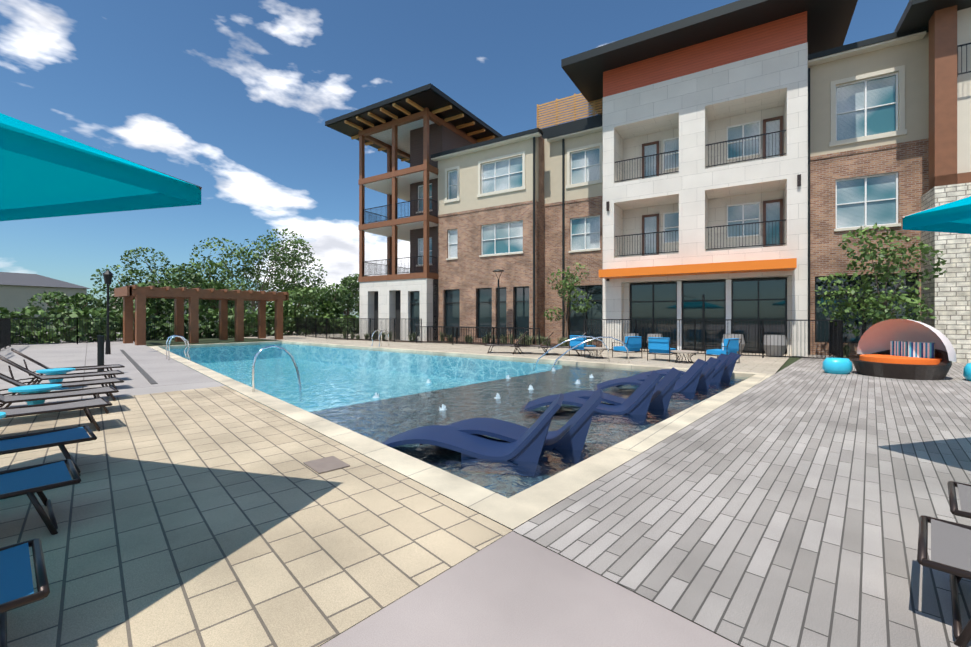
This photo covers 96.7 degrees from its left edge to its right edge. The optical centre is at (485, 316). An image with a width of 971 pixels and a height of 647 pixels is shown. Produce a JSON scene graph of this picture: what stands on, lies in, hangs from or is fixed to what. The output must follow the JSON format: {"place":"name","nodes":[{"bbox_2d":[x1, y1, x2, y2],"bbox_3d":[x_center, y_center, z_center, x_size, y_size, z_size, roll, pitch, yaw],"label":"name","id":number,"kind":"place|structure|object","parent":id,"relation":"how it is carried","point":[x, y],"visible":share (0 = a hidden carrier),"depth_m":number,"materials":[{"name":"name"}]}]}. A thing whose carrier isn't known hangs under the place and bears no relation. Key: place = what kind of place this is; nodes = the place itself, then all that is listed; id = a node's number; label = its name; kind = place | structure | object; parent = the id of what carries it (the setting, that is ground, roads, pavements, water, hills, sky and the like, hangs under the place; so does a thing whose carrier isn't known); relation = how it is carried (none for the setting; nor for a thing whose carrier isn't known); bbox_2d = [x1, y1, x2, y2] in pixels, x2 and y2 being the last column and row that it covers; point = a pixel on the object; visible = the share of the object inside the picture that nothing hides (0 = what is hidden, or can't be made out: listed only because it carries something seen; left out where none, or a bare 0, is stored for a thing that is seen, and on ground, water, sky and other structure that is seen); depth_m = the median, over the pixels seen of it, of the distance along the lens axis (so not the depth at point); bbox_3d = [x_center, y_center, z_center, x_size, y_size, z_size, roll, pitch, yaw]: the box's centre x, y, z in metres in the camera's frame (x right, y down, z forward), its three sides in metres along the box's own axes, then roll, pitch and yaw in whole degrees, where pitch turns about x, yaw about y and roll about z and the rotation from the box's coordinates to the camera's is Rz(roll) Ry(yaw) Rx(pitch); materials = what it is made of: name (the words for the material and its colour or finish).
{"place":"outdoors","nodes":[
{"label":"outdoors","id":0,"kind":"place"},
{"bbox_2d":[191,368,283,414],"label":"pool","id":1,"kind":"structure","parent":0,"point":[237,391],"depth_m":10.33,"materials":[{"name":"beige stone"}]},
{"bbox_2d":[285,415,511,529],"bbox_3d":[1.521,1.753,9.384,6.170,0.120,10.590,0,0,39],"label":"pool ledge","id":2,"kind":"object","parent":1,"relation":"attached to","point":[408,477],"depth_m":4.59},
{"bbox_2d":[382,393,563,461],"bbox_3d":[-0.247,1.373,5.374,2.382,0.840,0.680,0,0,13],"label":"lounger","id":3,"kind":"object","parent":2,"relation":"on","point":[527,445],"visible":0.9,"depth_m":5.14,"materials":[{"name":"blue plastic"}]},
{"bbox_2d":[446,388,603,450],"bbox_3d":[0.347,1.373,5.806,2.382,0.840,0.680,0,0,13],"label":"lounger","id":4,"kind":"object","parent":2,"relation":"on","point":[571,433],"visible":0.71,"depth_m":5.54,"materials":[{"name":"blue plastic"}]},
{"bbox_2d":[524,370,661,414],"bbox_3d":[1.839,1.373,7.712,2.382,0.840,0.680,0,0,13],"label":"lounger","id":5,"kind":"object","parent":2,"relation":"on","point":[637,401],"visible":0.77,"depth_m":7.44,"materials":[{"name":"blue plastic"}]},
{"bbox_2d":[565,367,682,409],"bbox_3d":[2.369,1.373,8.145,2.382,0.840,0.680,0,0,13],"label":"lounger","id":6,"kind":"object","parent":2,"relation":"on","point":[662,392],"visible":0.48,"depth_m":7.79,"materials":[{"name":"blue plastic"}]},
{"bbox_2d":[597,359,707,391],"bbox_3d":[3.701,1.373,9.871,2.382,0.840,0.680,0,0,13],"label":"lounger","id":7,"kind":"object","parent":2,"relation":"on","point":[688,381],"visible":0.67,"depth_m":9.61,"materials":[{"name":"blue plastic"}]},
{"bbox_2d":[618,357,720,388],"bbox_3d":[4.212,1.373,10.294,2.382,0.840,0.680,0,0,13],"label":"lounger","id":8,"kind":"object","parent":2,"relation":"on","point":[706,376],"visible":0.23,"depth_m":9.80,"materials":[{"name":"blue plastic"}]},
{"bbox_2d":[634,353,730,382],"bbox_3d":[4.998,1.373,11.266,2.382,0.840,0.680,0,0,13],"label":"lounger","id":9,"kind":"object","parent":2,"relation":"on","point":[720,368],"visible":0.38,"depth_m":10.77,"materials":[{"name":"blue plastic"}]},
{"bbox_2d":[656,352,740,379],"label":"lounger","id":10,"kind":"object","parent":2,"relation":"on","point":[729,367],"visible":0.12,"depth_m":11.15,"materials":[{"name":"blue plastic"}]},
{"bbox_2d":[0,386,512,646],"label":"patio paving","id":11,"kind":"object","parent":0,"point":[221,516],"visible":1,"depth_m":3.11,"materials":[{"name":"beige tile"}]},
{"bbox_2d":[0,412,5,418],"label":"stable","id":12,"kind":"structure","parent":11,"relation":"on","point":[2,414],"depth_m":4.97,"materials":[{"name":"teal plastic"}]},
{"bbox_2d":[0,538,49,646],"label":"lounger","id":13,"kind":"object","parent":11,"relation":"on","point":[16,586],"visible":1,"depth_m":2.00,"materials":[{"name":"blue fabric"}]},
{"bbox_2d":[8,384,61,404],"bbox_3d":[-7.238,1.333,6.947,0.600,0.420,0.600,0,0,39],"label":"side table","id":14,"kind":"object","parent":11,"relation":"on","point":[28,389],"visible":0.62,"depth_m":6.87,"materials":[{"name":"teal plastic"}]},
{"bbox_2d":[0,459,80,534],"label":"lounger","id":15,"kind":"object","parent":11,"relation":"on","point":[31,480],"visible":0.98,"depth_m":3.19,"materials":[{"name":"blue fabric"}]},
{"bbox_2d":[0,425,96,475],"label":"lounger","id":16,"kind":"object","parent":11,"relation":"on","point":[61,438],"visible":0.88,"depth_m":4.25,"materials":[{"name":"blue fabric"}]},
{"bbox_2d":[0,397,111,430],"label":"lounger","id":17,"kind":"object","parent":11,"relation":"on","point":[85,405],"visible":0.94,"depth_m":5.79,"materials":[{"name":"grey metal"}]},
{"bbox_2d":[0,386,118,413],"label":"lounger","id":18,"kind":"object","parent":11,"relation":"on","point":[95,392],"visible":0.96,"depth_m":6.73,"materials":[{"name":"grey fabric"}]},
{"bbox_2d":[0,373,123,407],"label":"lounger","id":19,"kind":"object","parent":11,"relation":"on","point":[105,381],"visible":0.54,"depth_m":7.79,"materials":[{"name":"grey fabric"}]},
{"bbox_2d":[82,143,201,189],"bbox_3d":[-4.669,-0.307,1.474,4.382,3.700,4.409,0,0,15],"label":"umbrella edge","id":20,"kind":"object","parent":11,"relation":"on","point":[200,188],"visible":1,"depth_m":2.93,"materials":[{"name":"teal fabric"}]},
{"bbox_2d":[0,113,200,220],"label":"umbrella","id":21,"kind":"object","parent":20,"relation":"on","point":[44,173],"visible":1,"depth_m":3.00,"materials":[{"name":"teal fabric"}]},
{"bbox_2d":[303,456,349,473],"bbox_3d":[-1.653,1.531,4.485,0.320,0.012,0.420,0,0,-43],"label":"skimmer","id":22,"kind":"object","parent":11,"relation":"on","point":[325,464],"visible":1,"depth_m":4.46,"materials":[{"name":"grey plastic"}]},
{"bbox_2d":[17,317,803,646],"bbox_3d":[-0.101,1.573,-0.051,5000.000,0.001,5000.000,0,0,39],"label":"ground","id":23,"kind":"structure","parent":0,"point":[215,341],"depth_m":24.72,"materials":[{"name":"grey concrete"}]},
{"bbox_2d":[0,307,29,342],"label":"shrub","id":24,"kind":"object","parent":23,"relation":"on","point":[3,309],"visible":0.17,"depth_m":25.04,"materials":[{"name":"green plant"}]},
{"bbox_2d":[0,272,90,324],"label":"building","id":25,"kind":"structure","parent":23,"relation":"on","point":[18,290],"depth_m":83.52,"materials":[{"name":"grey"}]},
{"bbox_2d":[2,306,109,343],"bbox_3d":[-26.241,1.089,26.159,5.138,3.558,5.130,0,0,39],"label":"shrub","id":26,"kind":"object","parent":23,"relation":"on","point":[26,312],"depth_m":25.55,"materials":[{"name":"green plant"}]},
{"bbox_2d":[27,291,99,325],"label":"tree","id":27,"kind":"object","parent":23,"relation":"on","point":[64,300],"depth_m":40.40,"materials":[{"name":"green plant"}]},
{"bbox_2d":[39,305,156,341],"bbox_3d":[-25.111,1.180,28.286,4.757,3.861,5.960,0,0,39],"label":"shrub","id":28,"kind":"object","parent":23,"relation":"on","point":[104,327],"depth_m":27.54,"materials":[{"name":"green plant"}]},
{"bbox_2d":[0,332,224,407],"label":"concrete deck","id":29,"kind":"object","parent":23,"relation":"on","point":[164,373],"visible":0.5,"depth_m":13.45,"materials":[{"name":"grey concrete"}]},
{"bbox_2d":[36,368,74,390],"bbox_3d":[-9.185,1.333,9.231,0.600,0.420,0.600,0,0,39],"label":"side table","id":30,"kind":"object","parent":29,"relation":"on","point":[54,371],"visible":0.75,"depth_m":9.13,"materials":[{"name":"teal plastic"}]},
{"bbox_2d":[0,355,123,388],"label":"lounger","id":31,"kind":"object","parent":29,"relation":"on","point":[71,375],"visible":0.83,"depth_m":8.69,"materials":[{"name":"grey metal"}]},
{"bbox_2d":[11,348,124,383],"bbox_3d":[-9.607,1.119,9.987,0.729,0.866,1.853,0,0,42],"label":"lounger","id":32,"kind":"object","parent":29,"relation":"on","point":[76,368],"visible":0.58,"depth_m":10.00,"materials":[{"name":"grey fabric"}]},
{"bbox_2d":[97,335,104,370],"bbox_3d":[-10.280,1.018,11.533,0.152,1.050,0.160,0,0,39],"label":"bollard","id":33,"kind":"object","parent":29,"relation":"on","point":[100,349],"visible":0.81,"depth_m":11.48,"materials":[{"name":"grey metal"}]},
{"bbox_2d":[103,270,113,353],"bbox_3d":[-15.634,-0.197,17.873,0.370,3.480,0.370,0,0,-29],"label":"lamp","id":34,"kind":"object","parent":29,"relation":"on","point":[108,275],"visible":0.96,"depth_m":17.83,"materials":[{"name":"black metal"}]},
{"bbox_2d":[120,350,157,383],"bbox_3d":[-12.322,1.531,15.051,0.120,0.010,14.000,0,0,-43],"label":"drain","id":35,"kind":"object","parent":29,"relation":"on","point":[148,377],"visible":0.86,"depth_m":12.32,"materials":[{"name":"grey metal"}]},
{"bbox_2d":[86,307,158,338],"bbox_3d":[-27.156,1.075,32.340,5.193,3.962,4.431,0,0,39],"label":"shrub","id":36,"kind":"object","parent":23,"relation":"on","point":[113,309],"depth_m":30.97,"materials":[{"name":"green plant"}]},
{"bbox_2d":[87,264,173,321],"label":"tree","id":37,"kind":"object","parent":23,"relation":"on","point":[112,301],"depth_m":46.37,"materials":[{"name":"green plant"}]},
{"bbox_2d":[119,282,175,327],"bbox_3d":[-27.863,-0.163,36.160,4.937,5.442,3.880,0,0,39],"label":"tree","id":38,"kind":"object","parent":23,"relation":"on","point":[152,303],"depth_m":35.80,"materials":[{"name":"green plant"}]},
{"bbox_2d":[109,306,188,339],"bbox_3d":[-23.202,1.023,30.198,4.709,3.699,5.361,0,0,39],"label":"shrub","id":39,"kind":"object","parent":23,"relation":"on","point":[161,323],"depth_m":30.28,"materials":[{"name":"green plant"}]},
{"bbox_2d":[120,247,208,314],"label":"tree","id":40,"kind":"object","parent":23,"relation":"on","point":[184,276],"depth_m":48.80,"materials":[{"name":"green plant"}]},
{"bbox_2d":[110,280,255,322],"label":"building","id":41,"kind":"structure","parent":23,"relation":"on","point":[112,291],"depth_m":118.67,"materials":[{"name":"green"}]},
{"bbox_2d":[114,285,288,344],"bbox_3d":[-17.576,-0.092,27.473,3.800,3.270,8.800,0,0,39],"label":"pergola","id":42,"kind":"object","parent":23,"relation":"on","point":[128,294],"visible":0.96,"depth_m":26.57,"materials":[{"name":"brown wood"}]},
{"bbox_2d":[161,260,250,321],"bbox_3d":[-25.936,-1.362,39.808,6.849,7.830,7.151,0,0,39],"label":"tree","id":43,"kind":"object","parent":23,"relation":"on","point":[215,284],"depth_m":38.63,"materials":[{"name":"green plant"}]},
{"bbox_2d":[168,302,245,337],"bbox_3d":[-21.347,0.844,33.362,4.916,3.999,5.744,0,0,39],"label":"shrub","id":44,"kind":"object","parent":23,"relation":"on","point":[213,317],"depth_m":32.52,"materials":[{"name":"green plant"}]},
{"bbox_2d":[200,304,255,333],"bbox_3d":[-22.407,1.088,38.235,5.400,4.488,5.241,0,0,39],"label":"shrub","id":45,"kind":"object","parent":23,"relation":"on","point":[247,315],"visible":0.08,"depth_m":37.55,"materials":[{"name":"green plant"}]},
{"bbox_2d":[219,270,271,314],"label":"tree","id":46,"kind":"object","parent":23,"relation":"on","point":[243,282],"depth_m":71.36,"materials":[{"name":"green plant"}]},
{"bbox_2d":[213,308,286,337],"bbox_3d":[-18.869,1.257,34.382,4.374,3.961,5.863,0,0,63],"label":"shrub","id":47,"kind":"object","parent":23,"relation":"on","point":[250,322],"depth_m":33.59,"materials":[{"name":"green plant"}]},
{"bbox_2d":[189,228,326,327],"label":"tree","id":48,"kind":"object","parent":23,"relation":"on","point":[284,257],"depth_m":47.21,"materials":[{"name":"green plant"}]},
{"bbox_2d":[251,286,316,332],"bbox_3d":[-17.440,-0.070,37.821,5.692,5.254,5.861,0,0,39],"label":"tree","id":49,"kind":"object","parent":23,"relation":"on","point":[294,294],"depth_m":37.21,"materials":[{"name":"green plant"}]},
{"bbox_2d":[272,266,348,314],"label":"tree","id":50,"kind":"object","parent":23,"relation":"on","point":[306,279],"depth_m":53.53,"materials":[{"name":"green plant"}]},
{"bbox_2d":[308,283,353,332],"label":"tree","id":51,"kind":"object","parent":23,"relation":"on","point":[331,306],"depth_m":41.53,"materials":[{"name":"green plant"}]},
{"bbox_2d":[321,311,358,333],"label":"shrub","id":52,"kind":"object","parent":23,"relation":"on","point":[343,324],"visible":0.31,"depth_m":39.81,"materials":[{"name":"green plant"}]},
{"bbox_2d":[339,278,358,312],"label":"tree","id":53,"kind":"object","parent":23,"relation":"on","point":[354,298],"depth_m":64.55,"materials":[{"name":"green plant"}]},
{"bbox_2d":[148,341,773,528],"bbox_3d":[-6.138,1.617,15.552,26.592,0.172,11.370,0,0,39],"label":"coping","id":54,"kind":"object","parent":23,"relation":"on","point":[518,509],"visible":0.95,"depth_m":4.99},
{"bbox_2d":[166,329,629,391],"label":"handrails","id":55,"kind":"object","parent":54,"relation":"on","point":[254,361],"visible":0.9,"depth_m":14.57,"materials":[{"name":"silver metal"}]},
{"bbox_2d":[202,331,790,373],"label":"deck","id":56,"kind":"structure","parent":23,"relation":"on","point":[765,364],"depth_m":18.17,"materials":[{"name":"beige concrete"}]},
{"bbox_2d":[250,305,305,334],"bbox_3d":[-17.911,0.845,37.486,4.832,3.823,4.143,0,0,39],"label":"shrub","id":57,"kind":"object","parent":56,"relation":"on","point":[287,326],"depth_m":36.75,"materials":[{"name":"green plant"}]},
{"bbox_2d":[286,306,342,334],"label":"shrub","id":58,"kind":"object","parent":56,"relation":"on","point":[310,314],"depth_m":38.84,"materials":[{"name":"green plant"}]},
{"bbox_2d":[327,273,358,317],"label":"tree","id":59,"kind":"object","parent":56,"relation":"on","point":[346,281],"depth_m":56.49,"materials":[{"name":"green plant"}]},
{"bbox_2d":[333,338,429,341],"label":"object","id":60,"kind":"structure","parent":56,"relation":"on","point":[384,340],"depth_m":27.82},
{"bbox_2d":[0,318,842,358],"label":"fences","id":61,"kind":"object","parent":56,"relation":"on","point":[835,341],"visible":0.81,"depth_m":22.94,"materials":[{"name":"black metal"}]},
{"bbox_2d":[484,331,527,353],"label":"lounger","id":62,"kind":"object","parent":56,"relation":"on","point":[490,345],"visible":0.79,"depth_m":18.20,"materials":[{"name":"brown metal"}]},
{"bbox_2d":[440,341,600,346],"bbox_3d":[1.428,1.513,24.671,10.400,0.001,2.750,0,0,32],"label":"bed","id":63,"kind":"object","parent":56,"relation":"on","point":[553,344],"depth_m":24.67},
{"bbox_2d":[493,269,503,342],"bbox_3d":[0.719,-0.542,23.905,0.660,4.170,0.660,0,0,39],"label":"lamp","id":64,"kind":"object","parent":63,"relation":"on","point":[501,271],"visible":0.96,"depth_m":23.85,"materials":[{"name":"grey metal"}]},
{"bbox_2d":[543,263,595,337],"bbox_3d":[4.162,-0.639,22.289,2.713,4.369,2.364,0,0,77],"label":"tree","id":65,"kind":"object","parent":63,"relation":"on","point":[570,286],"depth_m":22.11,"materials":[{"name":"green plant"}]},
{"bbox_2d":[510,332,553,354],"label":"lounger","id":66,"kind":"object","parent":56,"relation":"on","point":[515,346],"visible":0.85,"depth_m":17.72,"materials":[{"name":"brown metal"}]},
{"bbox_2d":[541,332,585,355],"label":"lounger","id":67,"kind":"object","parent":56,"relation":"on","point":[547,347],"visible":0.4,"depth_m":17.14,"materials":[{"name":"brown metal"}]},
{"bbox_2d":[568,335,596,357],"bbox_3d":[3.775,1.128,16.832,0.828,0.830,0.789,0,0,-38],"label":"lounge chair","id":68,"kind":"object","parent":56,"relation":"on","point":[574,342],"visible":0.67,"depth_m":16.64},
{"bbox_2d":[584,347,606,358],"bbox_3d":[4.098,1.345,16.105,0.840,0.404,0.840,0,0,39],"label":"side table","id":69,"kind":"object","parent":56,"relation":"on","point":[596,348],"visible":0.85,"depth_m":15.97,"materials":[{"name":"white metal"}]},
{"bbox_2d":[342,330,862,356],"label":"grasses","id":70,"kind":"object","parent":56,"relation":"on","point":[847,350],"visible":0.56,"depth_m":23.92,"materials":[{"name":"green plant"}]},
{"bbox_2d":[612,336,643,357],"bbox_3d":[5.320,1.128,16.126,0.789,0.830,0.828,0,0,-28],"label":"lounge chair","id":71,"kind":"object","parent":56,"relation":"on","point":[632,343],"visible":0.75,"depth_m":15.86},
{"bbox_2d":[623,333,638,342],"bbox_3d":[6.638,1.143,19.597,0.720,0.800,0.720,0,0,39],"label":"planter","id":72,"kind":"object","parent":56,"relation":"on","point":[628,334],"visible":0.23,"depth_m":19.50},
{"bbox_2d":[646,334,662,342],"bbox_3d":[7.488,1.143,19.071,0.720,0.800,0.720,0,0,39],"label":"planter","id":73,"kind":"object","parent":56,"relation":"on","point":[652,335],"visible":0.25,"depth_m":18.84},
{"bbox_2d":[646,337,676,361],"bbox_3d":[6.223,1.128,15.236,0.789,0.830,0.828,0,0,42],"label":"lounge chair","id":74,"kind":"object","parent":56,"relation":"on","point":[655,345],"visible":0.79,"depth_m":15.01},
{"bbox_2d":[670,350,697,363],"bbox_3d":[6.682,1.345,14.528,0.840,0.404,0.840,0,0,39],"label":"side table","id":75,"kind":"object","parent":56,"relation":"on","point":[675,352],"visible":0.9,"depth_m":14.37,"materials":[{"name":"white metal"}]},
{"bbox_2d":[705,338,741,362],"bbox_3d":[7.984,1.128,14.488,0.789,0.830,0.828,0,0,-33],"label":"lounge chair","id":76,"kind":"object","parent":56,"relation":"on","point":[730,345],"visible":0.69,"depth_m":14.27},
{"bbox_2d":[722,334,744,353],"bbox_3d":[10.040,1.118,17.493,0.840,0.850,0.840,0,0,39],"label":"planter","id":77,"kind":"object","parent":56,"relation":"on","point":[728,336],"visible":0.38,"depth_m":17.19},
{"bbox_2d":[764,335,787,355],"bbox_3d":[11.230,1.118,16.757,0.840,0.850,0.840,0,0,39],"label":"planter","id":78,"kind":"object","parent":56,"relation":"on","point":[775,345],"visible":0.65,"depth_m":16.46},
{"bbox_2d":[319,531,740,646],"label":"concrete deck","id":79,"kind":"object","parent":23,"relation":"on","point":[512,589],"depth_m":2.25,"materials":[{"name":"grey concrete"}]},
{"bbox_2d":[325,0,970,362],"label":"building","id":80,"kind":"structure","parent":23,"relation":"on","point":[749,159],"depth_m":19.20,"materials":[{"name":"brick"}]},
{"bbox_2d":[513,355,970,646],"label":"paved deck","id":81,"kind":"structure","parent":23,"relation":"on","point":[789,505],"depth_m":3.36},
{"bbox_2d":[822,358,852,373],"bbox_3d":[9.602,1.333,11.779,0.675,0.420,0.540,0,0,10],"label":"stool","id":82,"kind":"object","parent":81,"relation":"on","point":[837,366],"visible":0.92,"depth_m":11.59,"materials":[{"name":"teal plastic"}]},
{"bbox_2d":[843,355,858,360],"bbox_3d":[14.300,1.513,15.446,2.600,0.001,2.700,0,0,32],"label":"bed","id":83,"kind":"object","parent":81,"relation":"on","point":[850,357],"depth_m":16.14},
{"bbox_2d":[814,222,946,336],"bbox_3d":[13.762,-0.838,15.286,3.410,4.772,3.310,0,0,39],"label":"tree","id":84,"kind":"object","parent":83,"relation":"on","point":[872,298],"depth_m":14.79,"materials":[{"name":"green plant"}]},
{"bbox_2d":[851,319,955,379],"bbox_3d":[10.859,0.794,11.312,1.969,1.499,2.040,0,0,-14],"label":"daybed","id":85,"kind":"object","parent":81,"relation":"on","point":[907,349],"visible":0.98,"depth_m":11.19,"materials":[{"name":"wicker"}]},
{"bbox_2d":[902,197,966,218],"bbox_3d":[6.662,-0.332,2.529,4.425,3.750,4.426,0,0,76],"label":"umbrella","id":86,"kind":"object","parent":81,"relation":"on","point":[903,217],"visible":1,"depth_m":4.05,"materials":[{"name":"teal fabric"}]},
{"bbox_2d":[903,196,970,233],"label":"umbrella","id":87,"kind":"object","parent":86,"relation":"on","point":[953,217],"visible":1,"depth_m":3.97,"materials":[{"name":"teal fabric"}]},
{"bbox_2d":[917,515,970,646],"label":"lounger","id":88,"kind":"object","parent":81,"relation":"on","point":[950,548],"visible":1,"depth_m":2.22,"materials":[{"name":"grey fabric"}]},
{"bbox_2d":[947,481,970,518],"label":"lounger","id":89,"kind":"object","parent":81,"relation":"on","point":[964,490],"visible":1,"depth_m":2.83,"materials":[{"name":"grey fabric"}]},
{"bbox_2d":[963,363,970,380],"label":"stool","id":90,"kind":"object","parent":81,"relation":"on","point":[967,372],"visible":0.94,"depth_m":10.36,"materials":[{"name":"teal plastic"}]},
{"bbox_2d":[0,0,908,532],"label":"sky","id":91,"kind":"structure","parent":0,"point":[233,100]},
{"bbox_2d":[162,343,748,497],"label":"water","id":92,"kind":"structure","parent":0,"point":[341,386],"depth_m":9.34,"materials":[{"name":"blue liquid"}]},
{"bbox_2d":[372,367,593,410],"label":"water bubblers","id":93,"kind":"object","parent":92,"relation":"on","point":[443,408],"visible":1,"depth_m":9.70,"materials":[{"name":"white liquid"}]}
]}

